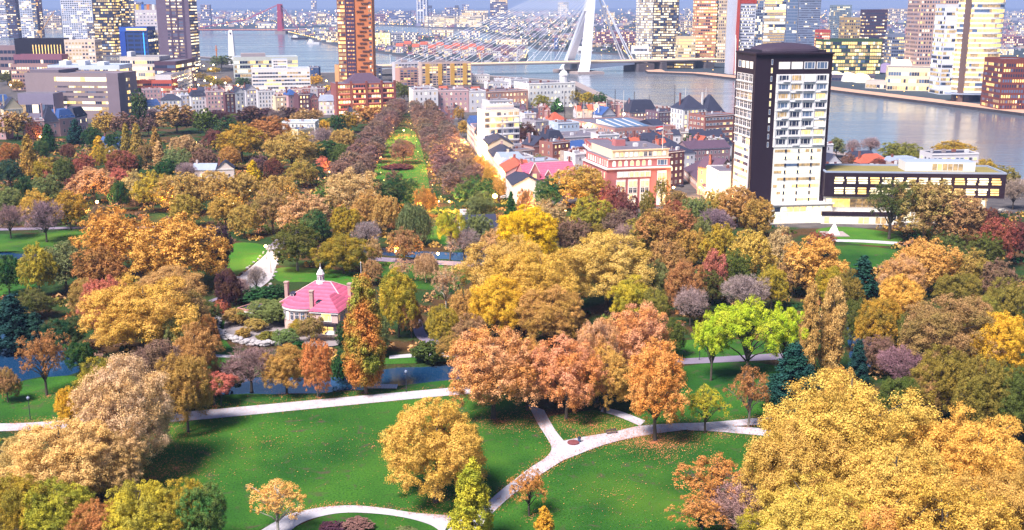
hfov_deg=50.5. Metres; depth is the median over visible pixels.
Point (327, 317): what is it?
window
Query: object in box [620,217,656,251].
tree
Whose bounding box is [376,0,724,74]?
cable bridge
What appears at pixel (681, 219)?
tree
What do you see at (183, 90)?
town house
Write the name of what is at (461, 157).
linden tree
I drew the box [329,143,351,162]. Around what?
tree
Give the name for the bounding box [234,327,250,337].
bush
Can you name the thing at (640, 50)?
billboard
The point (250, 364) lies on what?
bare tree
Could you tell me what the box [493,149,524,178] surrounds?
town house
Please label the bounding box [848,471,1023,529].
tree
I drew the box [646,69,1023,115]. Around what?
quay
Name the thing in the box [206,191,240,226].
tree
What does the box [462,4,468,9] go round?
city block
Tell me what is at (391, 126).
linden tree
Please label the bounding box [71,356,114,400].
tree
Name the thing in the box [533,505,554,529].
pointed tree
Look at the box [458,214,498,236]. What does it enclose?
park lodge
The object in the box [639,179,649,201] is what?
window frame
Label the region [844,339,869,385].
conifer tree
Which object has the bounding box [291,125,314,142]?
annex
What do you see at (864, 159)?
town house
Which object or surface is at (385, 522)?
lawn
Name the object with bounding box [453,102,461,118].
town house
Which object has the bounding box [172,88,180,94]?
town house
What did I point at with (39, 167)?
tree
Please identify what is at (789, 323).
tree
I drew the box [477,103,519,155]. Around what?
balcony flats
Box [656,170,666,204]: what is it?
window frame
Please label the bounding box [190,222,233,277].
tree
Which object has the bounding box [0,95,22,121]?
mansion
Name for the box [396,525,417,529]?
bush
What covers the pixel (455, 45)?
island house
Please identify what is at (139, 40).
tower block
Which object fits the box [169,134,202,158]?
tree
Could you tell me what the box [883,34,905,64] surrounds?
tower block
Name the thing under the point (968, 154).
town house
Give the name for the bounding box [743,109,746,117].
window
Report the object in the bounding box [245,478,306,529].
birch tree
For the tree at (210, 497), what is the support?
on the ground at (592, 304)
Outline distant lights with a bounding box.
[46,9,1023,100]
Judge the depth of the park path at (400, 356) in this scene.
291.81 m
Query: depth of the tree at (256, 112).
843.09 m
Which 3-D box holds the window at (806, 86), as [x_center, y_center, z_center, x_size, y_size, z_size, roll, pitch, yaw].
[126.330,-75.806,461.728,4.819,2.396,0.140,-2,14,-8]
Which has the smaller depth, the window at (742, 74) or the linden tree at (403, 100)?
the window at (742, 74)
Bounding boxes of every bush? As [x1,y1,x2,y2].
[127,114,145,120]
[214,363,245,387]
[222,114,245,121]
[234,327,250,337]
[237,285,279,302]
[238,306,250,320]
[254,331,274,340]
[263,284,284,298]
[292,340,311,355]
[318,520,346,529]
[339,515,375,529]
[381,163,413,169]
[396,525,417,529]
[410,340,442,364]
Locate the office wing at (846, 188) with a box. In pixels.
[820,158,1006,224]
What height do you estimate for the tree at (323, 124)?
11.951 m
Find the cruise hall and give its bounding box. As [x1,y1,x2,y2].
[891,59,911,65]
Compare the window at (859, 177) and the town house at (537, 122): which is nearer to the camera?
the window at (859, 177)
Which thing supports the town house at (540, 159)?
on the ground at (592, 304)
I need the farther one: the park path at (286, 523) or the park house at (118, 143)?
the park house at (118, 143)
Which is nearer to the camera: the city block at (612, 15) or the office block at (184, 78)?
the office block at (184, 78)
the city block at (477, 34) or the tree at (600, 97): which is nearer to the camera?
the tree at (600, 97)
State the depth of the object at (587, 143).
617.03 m
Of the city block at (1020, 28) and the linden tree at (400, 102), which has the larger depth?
the city block at (1020, 28)
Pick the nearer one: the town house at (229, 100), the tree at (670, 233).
the tree at (670, 233)
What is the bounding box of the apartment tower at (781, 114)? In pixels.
[731,42,834,223]
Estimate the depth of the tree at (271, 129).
703.25 m
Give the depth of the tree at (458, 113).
876.80 m
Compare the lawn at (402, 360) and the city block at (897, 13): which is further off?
the city block at (897, 13)
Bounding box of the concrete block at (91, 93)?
[24,67,137,118]
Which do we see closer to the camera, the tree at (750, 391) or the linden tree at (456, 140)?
the tree at (750, 391)
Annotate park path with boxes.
[0,226,230,229]
[0,387,498,430]
[214,354,290,359]
[262,505,449,529]
[369,257,474,266]
[389,353,457,358]
[413,320,447,343]
[448,405,562,529]
[558,417,771,461]
[601,407,644,425]
[677,353,782,363]
[688,424,768,435]
[835,239,903,244]
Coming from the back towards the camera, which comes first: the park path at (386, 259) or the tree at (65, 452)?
the park path at (386, 259)
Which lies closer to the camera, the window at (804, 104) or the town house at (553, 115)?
the window at (804, 104)
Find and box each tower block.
[0,0,8,37]
[5,0,21,37]
[19,0,38,37]
[35,0,44,37]
[60,0,93,38]
[86,23,94,38]
[92,0,120,54]
[119,0,135,26]
[119,26,155,55]
[134,4,157,29]
[154,30,159,54]
[156,0,200,72]
[337,0,375,81]
[416,0,427,22]
[490,0,507,31]
[635,0,652,58]
[652,0,678,58]
[675,36,695,57]
[692,0,717,62]
[715,0,727,62]
[754,0,763,45]
[762,0,786,43]
[785,0,798,42]
[796,0,821,45]
[814,29,830,45]
[815,38,882,73]
[828,5,851,37]
[838,17,860,37]
[860,9,887,58]
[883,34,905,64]
[904,0,958,65]
[928,4,958,94]
[980,57,1023,108]
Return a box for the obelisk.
[228,30,235,64]
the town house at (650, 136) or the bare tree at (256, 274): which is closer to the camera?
the bare tree at (256, 274)
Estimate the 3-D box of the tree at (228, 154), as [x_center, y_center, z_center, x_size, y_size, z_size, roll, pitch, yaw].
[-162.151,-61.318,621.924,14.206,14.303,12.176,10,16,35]
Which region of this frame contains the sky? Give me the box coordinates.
[42,0,1023,7]
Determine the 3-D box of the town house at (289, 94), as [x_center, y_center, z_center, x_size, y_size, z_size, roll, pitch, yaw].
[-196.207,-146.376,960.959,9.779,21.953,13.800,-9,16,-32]
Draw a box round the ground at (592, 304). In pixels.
[0,60,1023,529]
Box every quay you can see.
[103,55,1023,182]
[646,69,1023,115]
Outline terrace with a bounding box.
[224,317,339,345]
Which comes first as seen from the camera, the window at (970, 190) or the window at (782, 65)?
the window at (782, 65)
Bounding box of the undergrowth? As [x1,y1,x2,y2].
[0,138,1023,529]
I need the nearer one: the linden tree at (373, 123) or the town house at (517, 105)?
the linden tree at (373, 123)
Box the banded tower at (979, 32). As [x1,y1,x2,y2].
[944,0,1005,101]
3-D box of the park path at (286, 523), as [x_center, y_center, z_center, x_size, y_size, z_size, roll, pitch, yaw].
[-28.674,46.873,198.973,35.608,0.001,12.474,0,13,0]
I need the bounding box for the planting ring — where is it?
[567,440,578,444]
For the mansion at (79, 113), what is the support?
on the ground at (592, 304)
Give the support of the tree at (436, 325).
on the ground at (592, 304)
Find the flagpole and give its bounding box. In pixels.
[656,126,662,149]
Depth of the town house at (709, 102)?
766.87 m
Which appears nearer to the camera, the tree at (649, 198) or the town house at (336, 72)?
the tree at (649, 198)
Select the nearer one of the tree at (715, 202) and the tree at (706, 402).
the tree at (706, 402)
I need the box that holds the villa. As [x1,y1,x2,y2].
[279,267,353,336]
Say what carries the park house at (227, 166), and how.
on the ground at (592, 304)
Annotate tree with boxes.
[0,71,11,84]
[0,111,31,139]
[0,142,20,162]
[0,158,24,187]
[0,186,22,208]
[0,204,26,238]
[0,254,24,294]
[0,292,37,352]
[0,366,22,402]
[0,417,119,504]
[0,433,30,486]
[0,472,63,529]
[8,79,23,90]
[12,175,36,194]
[14,288,57,313]
[14,328,71,395]
[15,241,59,290]
[16,188,51,226]
[16,198,64,241]
[17,312,49,349]
[18,476,95,529]
[19,133,37,176]
[25,120,43,139]
[30,173,62,198]
[31,156,56,179]
[33,139,49,157]
[39,316,87,352]
[41,123,58,151]
[41,162,52,179]
[42,240,86,290]
[49,190,88,229]
[51,158,75,181]
[53,385,83,423]
[60,143,75,158]
[61,340,97,373]
[63,497,123,529]
[64,166,116,203]
[64,174,84,198]
[66,119,84,144]
[66,351,176,473]
[67,277,90,317]
[68,204,151,264]
[69,244,129,292]
[71,151,99,175]
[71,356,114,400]
[75,274,126,332]
[76,271,200,348]
[76,431,146,501]
[80,127,102,146]
[87,203,113,230]
[89,135,104,158]
[91,110,117,132]
[92,144,117,165]
[99,479,174,529]
[104,132,121,148]
[104,150,139,172]
[106,179,131,209]
[108,111,138,131]
[108,166,127,183]
[119,168,147,205]
[120,122,131,151]
[121,211,232,276]
[123,337,182,407]
[128,122,142,154]
[128,153,143,173]
[128,169,171,212]
[130,88,147,117]
[133,264,207,296]
[134,143,153,165]
[137,114,158,136]
[142,108,160,118]
[148,126,164,157]
[149,476,213,529]
[151,171,202,207]
[151,350,224,432]
[152,140,165,166]
[154,103,199,133]
[154,159,177,176]
[161,147,190,171]
[161,313,190,352]
[166,289,212,320]
[168,194,203,222]
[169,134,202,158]
[172,320,225,381]
[175,162,199,181]
[175,479,227,529]
[189,148,217,163]
[190,107,218,135]
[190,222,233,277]
[192,170,236,207]
[195,314,221,347]
[195,371,238,405]
[196,72,207,78]
[196,298,222,323]
[200,129,221,151]
[204,75,214,83]
[205,55,232,67]
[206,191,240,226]
[207,67,220,73]
[209,109,229,119]
[210,78,223,85]
[211,121,269,160]
[213,117,239,132]
[213,268,244,307]
[214,298,232,314]
[217,343,276,392]
[219,145,242,164]
[220,76,232,84]
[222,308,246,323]
[223,172,261,204]
[226,204,261,237]
[232,106,267,124]
[233,278,249,300]
[234,77,250,85]
[237,298,284,323]
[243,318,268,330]
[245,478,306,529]
[246,160,262,184]
[247,115,291,147]
[247,266,266,286]
[248,154,266,174]
[250,186,288,233]
[256,175,299,201]
[259,342,309,393]
[260,130,324,170]
[261,107,274,116]
[262,157,284,176]
[268,110,285,119]
[269,219,322,270]
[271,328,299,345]
[276,189,333,231]
[277,106,299,119]
[286,159,319,187]
[287,318,305,334]
[289,108,320,118]
[294,313,326,338]
[298,338,333,396]
[299,209,331,243]
[308,109,324,118]
[308,128,334,143]
[308,233,375,273]
[309,162,324,181]
[310,74,323,86]
[311,184,335,208]
[313,139,341,161]
[314,156,331,176]
[319,119,329,130]
[323,166,381,208]
[325,162,352,183]
[328,127,356,148]
[329,114,345,130]
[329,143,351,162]
[329,204,364,236]
[330,351,352,380]
[332,156,355,172]
[334,321,348,348]
[339,111,358,131]
[340,150,358,163]
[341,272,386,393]
[342,144,365,157]
[343,160,371,178]
[349,220,381,246]
[350,189,383,225]
[352,105,383,123]
[352,142,364,149]
[352,155,377,171]
[354,137,372,146]
[355,131,375,143]
[356,152,376,172]
[360,126,375,138]
[362,145,382,163]
[362,260,382,283]
[365,141,385,156]
[365,235,382,262]
[367,120,382,127]
[367,134,386,151]
[368,194,401,235]
[369,131,387,144]
[371,116,384,124]
[372,126,390,142]
[373,122,391,138]
[375,110,386,116]
[376,173,420,210]
[377,395,489,502]
[378,266,418,336]
[380,116,393,123]
[380,314,390,348]
[383,102,399,109]
[383,121,394,139]
[385,168,402,190]
[385,226,423,261]
[386,109,400,122]
[386,113,400,127]
[388,109,403,123]
[389,137,416,163]
[389,258,412,274]
[392,102,403,114]
[395,101,406,113]
[395,202,433,245]
[396,84,410,99]
[396,98,407,110]
[397,297,426,337]
[408,101,421,113]
[411,104,427,114]
[412,110,428,122]
[412,185,438,210]
[412,252,438,281]
[413,117,429,129]
[415,117,432,133]
[417,122,435,139]
[418,134,443,151]
[419,125,437,138]
[423,132,442,148]
[424,100,436,106]
[424,103,437,120]
[424,304,459,349]
[426,139,441,155]
[427,105,440,112]
[427,150,456,167]
[429,110,445,119]
[429,143,448,161]
[430,114,445,129]
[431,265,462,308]
[432,155,458,177]
[434,116,453,130]
[434,330,463,365]
[435,208,464,260]
[436,120,452,133]
[436,123,457,137]
[436,162,463,185]
[438,171,465,198]
[441,125,460,142]
[443,132,461,145]
[444,324,540,419]
[445,227,481,260]
[445,456,494,529]
[447,137,466,154]
[447,140,471,159]
[448,288,475,319]
[450,174,496,202]
[450,233,545,294]
[451,313,487,349]
[452,106,464,118]
[453,143,475,161]
[455,153,475,170]
[456,213,496,251]
[458,120,466,136]
[458,156,480,180]
[462,163,486,181]
[464,191,498,214]
[467,273,524,336]
[472,154,489,171]
[479,227,509,256]
[481,164,497,186]
[492,174,506,201]
[492,204,560,253]
[492,239,580,325]
[501,336,550,410]
[504,191,516,214]
[506,468,548,515]
[513,284,586,345]
[516,188,536,209]
[519,121,538,142]
[524,198,569,229]
[528,331,613,418]
[531,94,551,105]
[532,176,565,204]
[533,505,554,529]
[549,164,610,203]
[550,98,563,111]
[556,218,592,249]
[558,228,658,311]
[570,89,581,100]
[570,193,617,229]
[575,317,619,402]
[577,343,637,412]
[579,91,593,103]
[588,223,607,244]
[593,92,607,102]
[599,184,626,213]
[601,207,638,248]
[604,274,653,328]
[606,299,671,380]
[610,192,639,218]
[611,223,635,248]
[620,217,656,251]
[623,336,692,440]
[632,208,683,259]
[638,287,670,332]
[639,190,655,215]
[646,258,669,293]
[647,237,685,270]
[652,203,701,252]
[653,177,670,208]
[657,317,690,352]
[658,189,689,208]
[664,256,707,313]
[664,490,731,529]
[668,199,683,217]
[671,285,708,325]
[671,452,755,518]
[672,228,710,266]
[678,196,711,223]
[686,383,731,432]
[690,215,712,260]
[690,310,735,380]
[696,266,726,301]
[697,222,737,261]
[698,471,766,529]
[699,248,728,303]
[701,207,735,236]
[704,188,726,222]
[711,293,791,378]
[717,185,756,226]
[719,247,753,293]
[720,274,770,305]
[723,364,770,426]
[725,229,778,275]
[733,418,855,519]
[736,507,785,529]
[740,196,775,232]
[753,468,901,529]
[757,264,788,308]
[757,341,820,414]
[757,366,946,495]
[763,300,809,369]
[764,224,798,268]
[777,255,808,296]
[779,234,849,286]
[792,364,818,411]
[798,281,820,370]
[804,497,922,529]
[806,230,836,254]
[813,364,856,425]
[815,265,840,301]
[816,276,848,371]
[825,267,865,312]
[825,439,980,529]
[830,136,846,155]
[841,152,855,163]
[842,298,867,350]
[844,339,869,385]
[845,138,860,150]
[848,255,879,297]
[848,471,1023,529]
[851,297,903,347]
[859,137,880,150]
[862,334,895,375]
[866,177,919,239]
[868,157,887,163]
[875,345,922,379]
[876,374,920,421]
[877,141,923,157]
[877,253,926,297]
[877,272,926,317]
[880,179,968,239]
[884,312,922,353]
[892,236,967,293]
[895,293,1016,371]
[903,400,1023,512]
[909,343,973,420]
[911,363,940,411]
[919,193,988,242]
[929,231,968,273]
[930,139,978,151]
[930,273,982,310]
[934,461,1023,529]
[951,353,1012,427]
[955,247,990,285]
[961,333,989,373]
[963,294,1003,325]
[965,232,1005,263]
[966,310,1023,372]
[971,207,998,232]
[974,216,1019,264]
[976,158,997,166]
[978,256,1020,289]
[981,277,1023,325]
[987,364,1023,442]
[992,165,1020,183]
[1004,177,1023,209]
[1005,218,1023,262]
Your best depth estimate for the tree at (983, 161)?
581.37 m
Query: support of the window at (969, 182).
in the office wing at (846, 188)
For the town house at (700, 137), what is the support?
on the ground at (592, 304)
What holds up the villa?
on the ground at (592, 304)
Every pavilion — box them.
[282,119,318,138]
[880,63,889,72]
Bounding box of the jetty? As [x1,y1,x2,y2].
[367,384,397,388]
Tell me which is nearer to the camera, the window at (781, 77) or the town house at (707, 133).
the window at (781, 77)
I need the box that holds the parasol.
[325,331,333,339]
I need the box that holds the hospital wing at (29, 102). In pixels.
[17,92,63,118]
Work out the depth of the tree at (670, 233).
391.62 m
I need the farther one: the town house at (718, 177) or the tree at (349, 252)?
the town house at (718, 177)
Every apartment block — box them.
[10,63,53,89]
[64,37,102,62]
[392,60,418,84]
[395,66,417,86]
[418,60,470,85]
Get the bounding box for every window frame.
[616,180,625,188]
[617,170,650,177]
[628,179,637,204]
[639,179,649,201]
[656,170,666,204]
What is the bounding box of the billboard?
[631,46,648,58]
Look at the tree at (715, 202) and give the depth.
466.36 m
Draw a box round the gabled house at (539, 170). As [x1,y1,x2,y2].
[515,156,574,196]
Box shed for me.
[460,209,469,214]
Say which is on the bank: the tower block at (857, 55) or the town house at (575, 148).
the tower block at (857, 55)
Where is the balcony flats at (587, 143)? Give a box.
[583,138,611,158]
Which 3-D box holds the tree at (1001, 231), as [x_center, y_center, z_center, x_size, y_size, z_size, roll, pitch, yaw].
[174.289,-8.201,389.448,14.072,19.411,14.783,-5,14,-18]
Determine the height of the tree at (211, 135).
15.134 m
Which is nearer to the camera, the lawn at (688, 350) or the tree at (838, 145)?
the lawn at (688, 350)
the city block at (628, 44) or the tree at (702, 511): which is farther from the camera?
the city block at (628, 44)
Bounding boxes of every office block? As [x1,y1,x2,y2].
[0,45,15,73]
[13,54,67,63]
[14,38,68,53]
[47,60,132,70]
[120,51,169,79]
[137,79,151,90]
[151,79,177,96]
[154,58,196,86]
[155,69,192,88]
[389,11,410,21]
[424,16,481,26]
[667,61,695,67]
[831,74,874,80]
[865,79,885,88]
[885,65,929,90]
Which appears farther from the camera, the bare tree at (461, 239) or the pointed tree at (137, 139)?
the pointed tree at (137, 139)
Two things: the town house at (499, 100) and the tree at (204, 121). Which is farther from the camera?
the town house at (499, 100)
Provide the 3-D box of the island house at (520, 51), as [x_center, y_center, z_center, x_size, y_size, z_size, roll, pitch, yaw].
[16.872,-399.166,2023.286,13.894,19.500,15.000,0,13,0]
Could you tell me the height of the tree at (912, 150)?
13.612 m
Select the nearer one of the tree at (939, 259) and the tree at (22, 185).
the tree at (939, 259)
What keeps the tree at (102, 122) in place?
on the ground at (592, 304)
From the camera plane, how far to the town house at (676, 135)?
701.63 m
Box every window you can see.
[290,311,293,320]
[300,312,304,320]
[320,314,331,321]
[321,326,334,335]
[657,159,667,164]
[734,133,737,141]
[735,116,738,123]
[736,90,739,97]
[736,98,739,106]
[737,72,740,79]
[739,108,742,116]
[739,117,742,124]
[740,90,743,98]
[741,73,744,80]
[742,127,745,135]
[742,136,745,143]
[743,100,747,108]
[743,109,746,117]
[743,118,746,125]
[744,82,748,90]
[744,91,747,99]
[745,73,748,81]
[746,119,750,127]
[746,128,749,136]
[746,137,749,145]
[747,101,751,109]
[747,110,750,118]
[748,83,752,90]
[748,92,751,100]
[749,74,752,81]
[775,130,786,135]
[775,139,785,144]
[776,112,787,117]
[776,121,786,126]
[777,103,787,107]
[778,84,788,88]
[778,93,788,97]
[779,62,789,68]
[779,75,789,80]
[787,139,797,143]
[788,130,798,134]
[789,112,799,116]
[789,121,799,125]
[790,93,800,98]
[790,102,800,107]
[791,62,802,68]
[791,75,801,80]
[791,84,801,89]
[800,129,810,134]
[800,138,810,143]
[801,120,811,125]
[802,102,812,107]
[802,111,812,115]
[803,84,813,89]
[803,93,813,98]
[804,62,815,68]
[804,75,814,80]
[812,138,822,143]
[813,120,823,125]
[813,129,823,134]
[814,111,824,116]
[815,93,825,98]
[815,102,825,107]
[816,62,827,68]
[816,75,826,79]
[816,84,826,89]
[834,177,843,183]
[834,187,843,193]
[845,187,854,193]
[846,177,855,183]
[857,188,865,193]
[858,177,867,183]
[870,177,879,183]
[882,177,891,183]
[919,178,927,183]
[931,178,940,184]
[955,178,964,184]
[966,189,975,194]
[967,178,976,184]
[978,189,987,195]
[979,178,988,184]
[990,189,998,195]
[991,179,1000,184]
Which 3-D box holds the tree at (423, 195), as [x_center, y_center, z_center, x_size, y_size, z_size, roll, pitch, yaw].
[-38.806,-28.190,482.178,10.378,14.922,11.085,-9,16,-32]
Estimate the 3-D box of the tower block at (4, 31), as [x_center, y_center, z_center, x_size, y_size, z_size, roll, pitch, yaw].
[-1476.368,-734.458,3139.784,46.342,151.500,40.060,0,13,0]
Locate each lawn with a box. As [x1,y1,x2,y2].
[0,229,90,251]
[0,259,36,295]
[0,376,78,422]
[121,394,550,529]
[191,379,471,410]
[205,320,300,373]
[227,242,268,275]
[274,267,361,285]
[292,512,437,529]
[368,262,470,289]
[372,128,428,199]
[384,357,452,363]
[426,226,455,243]
[483,431,772,529]
[548,410,638,439]
[627,362,785,425]
[668,339,777,357]
[816,227,902,245]
[829,245,897,267]
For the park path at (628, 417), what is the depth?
249.28 m
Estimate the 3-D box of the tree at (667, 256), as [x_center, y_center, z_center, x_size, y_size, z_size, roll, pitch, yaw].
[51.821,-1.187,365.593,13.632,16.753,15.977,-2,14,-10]
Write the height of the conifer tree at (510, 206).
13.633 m
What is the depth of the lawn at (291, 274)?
379.70 m
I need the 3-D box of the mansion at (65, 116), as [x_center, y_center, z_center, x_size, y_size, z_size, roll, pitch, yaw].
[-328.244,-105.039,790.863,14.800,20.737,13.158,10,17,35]
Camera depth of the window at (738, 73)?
476.27 m
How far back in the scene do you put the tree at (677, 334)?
288.19 m
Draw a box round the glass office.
[233,53,297,78]
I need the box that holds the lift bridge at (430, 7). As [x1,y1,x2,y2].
[428,5,459,31]
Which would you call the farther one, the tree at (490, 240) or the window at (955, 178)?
the window at (955, 178)
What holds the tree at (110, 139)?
on the ground at (592, 304)
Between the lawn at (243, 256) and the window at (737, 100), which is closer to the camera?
the lawn at (243, 256)
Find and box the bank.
[42,8,1023,114]
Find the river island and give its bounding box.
[288,30,527,61]
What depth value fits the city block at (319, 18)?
5441.43 m
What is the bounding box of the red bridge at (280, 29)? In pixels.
[198,4,298,33]
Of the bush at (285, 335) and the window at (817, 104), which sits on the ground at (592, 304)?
the bush at (285, 335)
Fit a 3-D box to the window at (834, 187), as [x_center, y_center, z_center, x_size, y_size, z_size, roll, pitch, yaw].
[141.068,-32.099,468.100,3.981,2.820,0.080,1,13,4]
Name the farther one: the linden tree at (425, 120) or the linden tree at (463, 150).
the linden tree at (425, 120)
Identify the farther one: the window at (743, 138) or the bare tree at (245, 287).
the window at (743, 138)
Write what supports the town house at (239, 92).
on the ground at (592, 304)
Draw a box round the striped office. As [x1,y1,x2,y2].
[251,58,310,91]
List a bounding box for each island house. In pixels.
[396,43,403,52]
[404,41,411,49]
[412,44,419,53]
[420,42,427,50]
[428,44,435,54]
[436,42,443,51]
[444,45,451,55]
[452,43,459,52]
[461,46,467,55]
[469,44,475,53]
[477,46,483,56]
[485,44,491,53]
[493,47,500,57]
[501,45,508,54]
[509,48,516,57]
[517,46,524,55]
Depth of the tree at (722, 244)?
378.85 m
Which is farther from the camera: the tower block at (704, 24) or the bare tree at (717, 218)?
the tower block at (704, 24)
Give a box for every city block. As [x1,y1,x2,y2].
[44,15,62,29]
[200,4,211,26]
[212,18,223,25]
[258,22,276,27]
[283,16,296,22]
[311,0,316,16]
[314,13,326,23]
[315,29,326,39]
[326,17,336,25]
[326,30,337,41]
[375,13,387,21]
[375,31,390,45]
[391,31,417,42]
[432,28,453,34]
[445,7,459,15]
[460,29,479,36]
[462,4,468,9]
[462,10,487,22]
[496,38,527,44]
[554,38,557,48]
[558,1,568,15]
[595,30,635,43]
[601,5,607,19]
[608,12,614,23]
[613,41,634,50]
[680,20,692,31]
[684,8,689,20]
[887,8,907,19]
[1000,47,1013,54]
[1001,34,1023,45]
[1007,12,1020,19]
[1014,24,1023,33]
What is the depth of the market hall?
771.06 m
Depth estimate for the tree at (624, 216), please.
406.06 m
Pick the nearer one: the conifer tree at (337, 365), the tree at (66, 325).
the conifer tree at (337, 365)
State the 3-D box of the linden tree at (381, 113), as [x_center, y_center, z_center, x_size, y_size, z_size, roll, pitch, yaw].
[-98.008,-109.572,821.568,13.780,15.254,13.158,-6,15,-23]
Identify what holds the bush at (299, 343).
on the ground at (592, 304)
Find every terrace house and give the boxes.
[409,86,437,106]
[436,87,468,111]
[466,88,485,111]
[485,88,527,109]
[514,67,575,107]
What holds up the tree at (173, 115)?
on the ground at (592, 304)
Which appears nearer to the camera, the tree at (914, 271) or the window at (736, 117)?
the tree at (914, 271)
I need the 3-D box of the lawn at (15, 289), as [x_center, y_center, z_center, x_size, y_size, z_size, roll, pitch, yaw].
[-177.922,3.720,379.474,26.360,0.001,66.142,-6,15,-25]
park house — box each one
[100,133,121,151]
[192,160,217,180]
[216,157,234,179]
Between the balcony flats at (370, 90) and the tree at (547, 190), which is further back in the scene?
the balcony flats at (370, 90)
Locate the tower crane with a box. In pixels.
[37,12,53,37]
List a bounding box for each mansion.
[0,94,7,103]
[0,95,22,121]
[0,113,13,138]
[22,117,43,138]
[40,103,59,136]
[52,107,74,135]
[64,106,87,131]
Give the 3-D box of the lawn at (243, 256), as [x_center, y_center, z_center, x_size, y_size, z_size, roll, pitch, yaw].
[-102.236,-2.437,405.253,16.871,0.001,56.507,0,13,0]
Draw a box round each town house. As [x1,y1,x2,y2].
[141,86,161,104]
[146,99,160,111]
[160,92,181,112]
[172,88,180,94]
[176,92,189,110]
[180,88,187,92]
[189,88,206,113]
[205,89,223,112]
[223,90,235,113]
[225,84,231,91]
[230,85,245,112]
[242,83,256,105]
[256,89,274,109]
[272,94,286,110]
[283,87,294,112]
[294,92,309,111]
[295,86,302,92]
[302,86,310,92]
[306,91,317,111]
[309,66,320,76]
[310,86,318,96]
[318,86,326,103]
[318,93,333,114]
[334,64,338,81]
[344,106,359,117]
[376,65,381,79]
[439,107,447,118]
[445,105,454,119]
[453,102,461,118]
[467,115,476,143]
[470,123,477,149]
[471,73,489,83]
[474,126,477,153]
[480,136,483,155]
[482,97,512,103]
[483,130,513,160]
[484,80,508,88]
[487,141,514,171]
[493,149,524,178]
[494,77,503,80]
[499,154,524,193]
[505,77,528,87]
[506,171,543,203]
[509,102,525,108]
[509,145,534,155]
[519,101,525,111]
[519,151,532,157]
[520,110,535,123]
[521,133,544,156]
[522,117,548,134]
[525,156,558,162]
[531,106,538,116]
[538,103,543,118]
[539,128,563,139]
[539,137,569,160]
[544,103,550,117]
[545,110,566,119]
[549,118,578,131]
[560,149,572,160]
[561,130,590,140]
[563,138,583,148]
[564,149,584,171]
[568,146,584,151]
[573,103,581,117]
[579,125,596,131]
[581,102,587,117]
[586,102,593,117]
[590,102,599,108]
[591,131,619,139]
[593,104,615,117]
[609,101,617,116]
[616,101,622,116]
[621,98,655,118]
[627,134,639,140]
[633,130,676,142]
[638,135,648,141]
[645,108,670,123]
[654,136,665,144]
[658,138,694,166]
[661,129,672,140]
[663,146,683,186]
[670,93,705,128]
[670,126,680,143]
[679,127,688,141]
[679,138,729,161]
[684,127,724,137]
[684,154,706,197]
[688,111,733,142]
[689,135,697,140]
[693,133,707,139]
[697,154,731,194]
[701,92,724,111]
[706,163,731,199]
[719,135,731,154]
[826,152,841,163]
[827,141,833,153]
[844,148,872,159]
[853,151,884,163]
[884,154,915,161]
[886,160,897,163]
[919,148,978,161]
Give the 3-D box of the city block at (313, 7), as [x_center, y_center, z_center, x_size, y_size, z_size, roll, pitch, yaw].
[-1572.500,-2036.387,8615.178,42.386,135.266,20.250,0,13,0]
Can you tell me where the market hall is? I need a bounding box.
[571,116,675,135]
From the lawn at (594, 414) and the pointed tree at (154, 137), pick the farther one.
the pointed tree at (154, 137)
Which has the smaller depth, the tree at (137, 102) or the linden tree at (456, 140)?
the linden tree at (456, 140)
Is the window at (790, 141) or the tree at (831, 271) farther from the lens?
the window at (790, 141)
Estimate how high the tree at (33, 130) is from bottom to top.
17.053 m
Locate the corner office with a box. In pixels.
[582,138,671,205]
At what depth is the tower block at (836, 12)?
2351.14 m
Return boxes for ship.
[291,35,307,38]
[307,39,321,43]
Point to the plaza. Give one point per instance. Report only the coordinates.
(263, 262)
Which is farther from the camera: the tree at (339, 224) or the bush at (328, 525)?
the tree at (339, 224)
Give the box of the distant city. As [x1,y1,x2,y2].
[43,10,1023,61]
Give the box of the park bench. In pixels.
[606,428,617,433]
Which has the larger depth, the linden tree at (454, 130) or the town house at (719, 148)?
the linden tree at (454, 130)
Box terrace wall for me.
[215,311,275,346]
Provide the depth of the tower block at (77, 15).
2843.97 m
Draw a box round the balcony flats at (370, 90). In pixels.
[330,73,395,114]
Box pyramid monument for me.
[818,222,849,236]
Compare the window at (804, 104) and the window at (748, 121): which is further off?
the window at (748, 121)
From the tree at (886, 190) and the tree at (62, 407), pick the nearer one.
the tree at (62, 407)
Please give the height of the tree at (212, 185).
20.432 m
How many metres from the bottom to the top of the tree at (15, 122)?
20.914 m
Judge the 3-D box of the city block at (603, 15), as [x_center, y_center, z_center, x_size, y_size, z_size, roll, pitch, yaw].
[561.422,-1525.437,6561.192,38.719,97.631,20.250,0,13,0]
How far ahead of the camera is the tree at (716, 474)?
197.43 m
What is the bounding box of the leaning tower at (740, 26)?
[724,0,756,74]
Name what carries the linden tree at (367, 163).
on the ground at (592, 304)
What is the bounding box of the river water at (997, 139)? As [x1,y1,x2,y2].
[0,25,1023,178]
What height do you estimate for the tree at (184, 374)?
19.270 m
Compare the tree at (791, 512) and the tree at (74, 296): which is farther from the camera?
the tree at (74, 296)
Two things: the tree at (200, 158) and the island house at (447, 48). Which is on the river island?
the island house at (447, 48)
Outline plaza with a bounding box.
[238,246,278,290]
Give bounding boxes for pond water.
[0,252,35,259]
[0,329,78,380]
[214,365,463,394]
[363,245,487,261]
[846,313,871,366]
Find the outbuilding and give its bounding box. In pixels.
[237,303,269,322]
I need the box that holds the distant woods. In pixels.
[43,11,1023,54]
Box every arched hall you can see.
[841,72,857,81]
[852,73,870,82]
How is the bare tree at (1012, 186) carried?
on the ground at (592, 304)
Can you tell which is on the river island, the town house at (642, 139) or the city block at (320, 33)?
the city block at (320, 33)
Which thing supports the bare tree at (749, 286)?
on the ground at (592, 304)
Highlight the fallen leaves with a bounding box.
[2,118,759,528]

